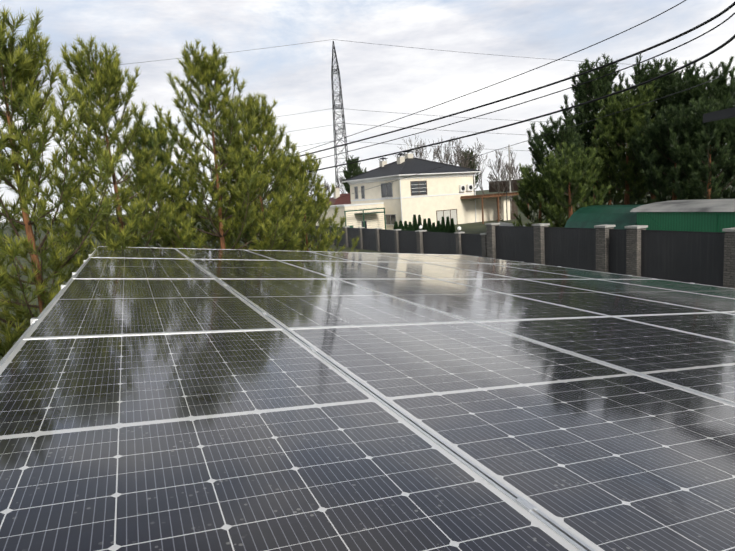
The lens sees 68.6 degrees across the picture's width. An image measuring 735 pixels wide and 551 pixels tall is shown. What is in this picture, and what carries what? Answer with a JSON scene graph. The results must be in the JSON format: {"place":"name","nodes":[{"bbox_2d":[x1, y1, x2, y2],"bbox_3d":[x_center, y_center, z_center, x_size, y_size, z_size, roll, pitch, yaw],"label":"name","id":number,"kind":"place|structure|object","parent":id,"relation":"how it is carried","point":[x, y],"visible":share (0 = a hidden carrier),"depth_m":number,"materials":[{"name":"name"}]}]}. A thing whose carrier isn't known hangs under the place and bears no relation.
{"place":"outdoors","nodes":[
{"label":"outdoors","id":0,"kind":"place"},
{"bbox_2d":[0,177,734,360],"bbox_3d":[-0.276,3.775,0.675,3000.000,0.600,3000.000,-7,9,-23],"label":"ground","id":1,"kind":"structure","parent":0,"point":[474,228],"depth_m":58.37,"materials":[{"name":"plant"}]},
{"bbox_2d":[0,267,27,359],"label":"pine","id":2,"kind":"object","parent":1,"relation":"on","point":[12,339],"visible":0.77,"depth_m":5.77,"materials":[{"name":"green plant"}]},
{"bbox_2d":[0,4,147,359],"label":"pine","id":3,"kind":"object","parent":1,"relation":"on","point":[20,84],"visible":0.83,"depth_m":6.86,"materials":[{"name":"green plant"}]},
{"bbox_2d":[36,35,206,281],"bbox_3d":[-4.846,-1.044,10.311,3.141,6.736,3.024,-1,9,17],"label":"pine","id":4,"kind":"object","parent":1,"relation":"on","point":[108,77],"visible":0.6,"depth_m":9.84,"materials":[{"name":"green plant"}]},
{"bbox_2d":[100,116,215,248],"bbox_3d":[-5.710,-1.302,15.254,3.313,6.330,2.967,-11,11,-39],"label":"pine","id":5,"kind":"object","parent":1,"relation":"on","point":[151,145],"visible":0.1,"depth_m":14.86,"materials":[{"name":"green plant"}]},
{"bbox_2d":[119,38,300,249],"bbox_3d":[-3.316,-1.403,11.580,3.707,6.871,3.838,-7,9,-23],"label":"pine","id":6,"kind":"object","parent":1,"relation":"on","point":[204,72],"visible":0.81,"depth_m":11.03,"materials":[{"name":"green plant"}]},
{"bbox_2d":[198,141,281,249],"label":"pine","id":7,"kind":"object","parent":1,"relation":"on","point":[242,240],"visible":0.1,"depth_m":15.95,"materials":[{"name":"green plant"}]},
{"bbox_2d":[210,91,329,250],"bbox_3d":[-2.304,-1.215,12.740,2.891,6.037,3.014,-7,9,-23],"label":"pine","id":8,"kind":"object","parent":1,"relation":"on","point":[265,118],"visible":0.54,"depth_m":12.21,"materials":[{"name":"green plant"}]},
{"bbox_2d":[245,151,333,250],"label":"pine","id":9,"kind":"object","parent":1,"relation":"on","point":[309,236],"visible":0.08,"depth_m":17.47,"materials":[{"name":"green plant"}]},
{"bbox_2d":[258,150,359,251],"bbox_3d":[-1.538,-0.909,14.459,3.023,4.835,2.663,0,9,27],"label":"pine","id":10,"kind":"object","parent":1,"relation":"on","point":[305,165],"visible":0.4,"depth_m":13.91,"materials":[{"name":"green plant"}]},
{"bbox_2d":[323,180,330,197],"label":"bare tree","id":11,"kind":"object","parent":1,"relation":"on","point":[326,186],"visible":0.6,"depth_m":102.08,"materials":[{"name":"grey plant"}]},
{"bbox_2d":[331,41,348,193],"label":"pylon","id":12,"kind":"object","parent":1,"relation":"on","point":[334,104],"visible":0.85,"depth_m":105.98,"materials":[{"name":"grey metal"}]},
{"bbox_2d":[0,39,732,187],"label":"power line conductors","id":13,"kind":"object","parent":12,"relation":"attached to","point":[378,111],"visible":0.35,"depth_m":108.64,"materials":[{"name":"black metal"}]},
{"bbox_2d":[336,175,343,193],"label":"bare tree","id":14,"kind":"object","parent":1,"relation":"on","point":[340,180],"visible":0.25,"depth_m":117.15,"materials":[{"name":"grey plant"}]},
{"bbox_2d":[341,155,362,193],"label":"pine","id":15,"kind":"object","parent":1,"relation":"on","point":[351,168],"visible":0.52,"depth_m":92.47,"materials":[{"name":"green plant"}]},
{"bbox_2d":[307,225,486,257],"bbox_3d":[0.005,-2.169,38.819,0.500,3.288,28.640,-7,9,-23],"label":"fence","id":16,"kind":"object","parent":1,"relation":"on","point":[420,241],"visible":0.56,"depth_m":32.36,"materials":[{"name":"metal"}]},
{"bbox_2d":[398,220,403,230],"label":"thuja","id":17,"kind":"object","parent":1,"relation":"on","point":[400,226],"visible":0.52,"depth_m":46.63,"materials":[{"name":"green plant"}]},
{"bbox_2d":[403,221,408,230],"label":"thuja","id":18,"kind":"object","parent":1,"relation":"on","point":[405,226],"visible":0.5,"depth_m":46.61,"materials":[{"name":"green plant"}]},
{"bbox_2d":[393,135,425,159],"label":"bare tree","id":19,"kind":"object","parent":1,"relation":"on","point":[417,152],"visible":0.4,"depth_m":95.43,"materials":[{"name":"grey plant"}]},
{"bbox_2d":[408,222,411,230],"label":"thuja","id":20,"kind":"object","parent":1,"relation":"on","point":[410,226],"visible":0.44,"depth_m":46.58,"materials":[{"name":"green plant"}]},
{"bbox_2d":[412,214,417,230],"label":"thuja","id":21,"kind":"object","parent":1,"relation":"on","point":[414,226],"visible":0.5,"depth_m":46.51,"materials":[{"name":"green plant"}]},
{"bbox_2d":[418,215,422,229],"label":"thuja","id":22,"kind":"object","parent":1,"relation":"on","point":[419,220],"visible":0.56,"depth_m":46.48,"materials":[{"name":"green plant"}]},
{"bbox_2d":[316,143,528,229],"bbox_3d":[5.407,-10.520,64.389,24.000,10.800,15.840,-9,10,-32],"label":"villa","id":23,"kind":"object","parent":1,"relation":"on","point":[435,195],"visible":0.85,"depth_m":62.29,"materials":[{"name":"white paint"}]},
{"bbox_2d":[422,218,427,231],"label":"thuja","id":24,"kind":"object","parent":1,"relation":"on","point":[424,226],"visible":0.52,"depth_m":46.48,"materials":[{"name":"green plant"}]},
{"bbox_2d":[427,218,431,231],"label":"thuja","id":25,"kind":"object","parent":1,"relation":"on","point":[429,226],"visible":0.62,"depth_m":46.42,"materials":[{"name":"green plant"}]},
{"bbox_2d":[417,140,443,161],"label":"bare tree","id":26,"kind":"object","parent":1,"relation":"on","point":[436,151],"visible":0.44,"depth_m":82.61,"materials":[{"name":"grey plant"}]},
{"bbox_2d":[432,222,435,231],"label":"thuja","id":27,"kind":"object","parent":1,"relation":"on","point":[433,227],"visible":0.42,"depth_m":46.43,"materials":[{"name":"green plant"}]},
{"bbox_2d":[436,221,441,231],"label":"thuja","id":28,"kind":"object","parent":1,"relation":"on","point":[438,227],"visible":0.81,"depth_m":46.34,"materials":[{"name":"green plant"}]},
{"bbox_2d":[441,217,445,232],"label":"thuja","id":29,"kind":"object","parent":1,"relation":"on","point":[443,227],"visible":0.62,"depth_m":46.28,"materials":[{"name":"green plant"}]},
{"bbox_2d":[433,137,461,165],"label":"bare tree","id":30,"kind":"object","parent":1,"relation":"on","point":[442,161],"visible":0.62,"depth_m":88.58,"materials":[{"name":"grey plant"}]},
{"bbox_2d":[445,216,450,232],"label":"thuja","id":31,"kind":"object","parent":1,"relation":"on","point":[448,229],"visible":0.54,"depth_m":46.23,"materials":[{"name":"green plant"}]},
{"bbox_2d":[450,218,455,232],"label":"thuja","id":32,"kind":"object","parent":1,"relation":"on","point":[452,225],"visible":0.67,"depth_m":46.18,"materials":[{"name":"green plant"}]},
{"bbox_2d":[443,136,478,167],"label":"bare tree","id":33,"kind":"object","parent":1,"relation":"on","point":[459,153],"visible":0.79,"depth_m":82.35,"materials":[{"name":"grey plant"}]},
{"bbox_2d":[457,148,478,190],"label":"pine","id":34,"kind":"object","parent":1,"relation":"on","point":[471,167],"visible":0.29,"depth_m":88.04,"materials":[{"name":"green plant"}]},
{"bbox_2d":[454,138,483,176],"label":"bare tree","id":35,"kind":"object","parent":1,"relation":"on","point":[478,149],"visible":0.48,"depth_m":86.97,"materials":[{"name":"grey plant"}]},
{"bbox_2d":[475,154,490,193],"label":"bare tree","id":36,"kind":"object","parent":1,"relation":"on","point":[480,175],"visible":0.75,"depth_m":96.25,"materials":[{"name":"grey plant"}]},
{"bbox_2d":[487,151,513,192],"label":"bare tree","id":37,"kind":"object","parent":1,"relation":"on","point":[498,167],"visible":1,"depth_m":76.51,"materials":[{"name":"grey plant"}]},
{"bbox_2d":[488,150,516,211],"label":"bare tree","id":38,"kind":"object","parent":1,"relation":"on","point":[512,160],"visible":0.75,"depth_m":82.16,"materials":[{"name":"grey plant"}]},
{"bbox_2d":[505,144,511,209],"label":"utility pole","id":39,"kind":"object","parent":1,"relation":"on","point":[509,172],"visible":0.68,"depth_m":85.63,"materials":[{"name":"concrete"}]},
{"bbox_2d":[499,222,525,226],"bbox_3d":[11.117,-2.499,37.958,0.039,2.000,13.691,-4,8,-1],"label":"light fence","id":40,"kind":"object","parent":1,"relation":"on","point":[504,224],"visible":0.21,"depth_m":42.58,"materials":[{"name":"grey"}]},
{"bbox_2d":[505,162,522,184],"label":"bare tree","id":41,"kind":"object","parent":1,"relation":"on","point":[510,168],"visible":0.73,"depth_m":71.98,"materials":[{"name":"grey plant"}]},
{"bbox_2d":[511,158,573,226],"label":"pine","id":42,"kind":"object","parent":1,"relation":"on","point":[528,190],"visible":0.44,"depth_m":27.95,"materials":[{"name":"green plant"}]},
{"bbox_2d":[523,113,584,204],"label":"pine","id":43,"kind":"object","parent":1,"relation":"on","point":[538,152],"visible":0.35,"depth_m":30.71,"materials":[{"name":"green plant"}]},
{"bbox_2d":[536,142,611,226],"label":"pine","id":44,"kind":"object","parent":1,"relation":"on","point":[557,173],"visible":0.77,"depth_m":25.54,"materials":[{"name":"green plant"}]},
{"bbox_2d":[560,53,625,202],"bbox_3d":[14.720,-7.851,34.065,4.042,11.339,4.362,-7,9,-23],"label":"pine","id":45,"kind":"object","parent":1,"relation":"on","point":[599,88],"visible":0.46,"depth_m":32.91,"materials":[{"name":"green plant"}]},
{"bbox_2d":[485,223,734,287],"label":"fence","id":46,"kind":"object","parent":1,"relation":"on","point":[705,258],"visible":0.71,"depth_m":18.36,"materials":[{"name":"metal"}]},
{"bbox_2d":[578,145,644,204],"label":"pine","id":47,"kind":"object","parent":1,"relation":"on","point":[605,200],"visible":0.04,"depth_m":37.25,"materials":[{"name":"green plant"}]},
{"bbox_2d":[589,80,664,204],"bbox_3d":[14.543,-6.137,30.308,4.061,9.074,4.155,-7,9,-23],"label":"pine","id":48,"kind":"object","parent":1,"relation":"on","point":[621,129],"visible":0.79,"depth_m":29.49,"materials":[{"name":"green plant"}]},
{"bbox_2d":[623,184,660,204],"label":"pine","id":49,"kind":"object","parent":1,"relation":"on","point":[644,200],"visible":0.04,"depth_m":37.43,"materials":[{"name":"green plant"}]},
{"bbox_2d":[564,199,734,231],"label":"green shed","id":50,"kind":"structure","parent":1,"relation":"on","point":[707,215],"depth_m":19.92,"materials":[{"name":"green metal"}]},
{"bbox_2d":[618,54,682,199],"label":"pine","id":51,"kind":"object","parent":1,"relation":"on","point":[664,84],"visible":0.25,"depth_m":29.84,"materials":[{"name":"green plant"}]},
{"bbox_2d":[627,96,717,204],"bbox_3d":[14.959,-4.762,26.576,3.973,7.380,3.795,-7,9,-23],"label":"pine","id":52,"kind":"object","parent":1,"relation":"on","point":[658,137],"visible":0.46,"depth_m":26.14,"materials":[{"name":"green plant"}]},
{"bbox_2d":[658,56,734,195],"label":"pine","id":53,"kind":"object","parent":1,"relation":"on","point":[718,88],"visible":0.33,"depth_m":26.36,"materials":[{"name":"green plant"}]},
{"bbox_2d":[666,94,734,199],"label":"pine","id":54,"kind":"object","parent":1,"relation":"on","point":[719,135],"visible":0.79,"depth_m":24.42,"materials":[{"name":"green plant"}]},
{"bbox_2d":[0,0,734,222],"label":"sky","id":55,"kind":"structure","parent":0,"point":[384,78],"materials":[{"name":"white"}]},
{"bbox_2d":[213,195,622,229],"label":"hill","id":56,"kind":"structure","parent":0,"point":[519,197],"depth_m":98.03,"materials":[{"name":"green plant"}]},
{"bbox_2d":[306,187,350,225],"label":"brown roof house","id":57,"kind":"structure","parent":56,"relation":"on","point":[341,200],"depth_m":81.51,"materials":[{"name":"tile"}]},
{"bbox_2d":[198,0,734,197],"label":"service cables","id":58,"kind":"object","parent":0,"point":[671,39],"visible":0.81,"depth_m":8.88,"materials":[{"name":"black plastic"}]},
{"bbox_2d":[489,179,521,191],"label":"brown hill fence","id":59,"kind":"object","parent":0,"point":[514,187],"depth_m":88.00,"materials":[{"name":"brown wood"}]},
{"bbox_2d":[703,107,734,122],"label":"neighbour eave","id":60,"kind":"object","parent":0,"point":[720,115],"visible":1,"depth_m":7.16,"materials":[{"name":"tile"}]},
{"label":"carport posts","id":61,"kind":"object","parent":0,"visible":0},
{"bbox_2d":[0,246,734,550],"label":"solar array","id":62,"kind":"object","parent":61,"relation":"on","point":[170,399],"visible":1,"depth_m":1.50,"materials":[{"name":"black glass"}]}
]}

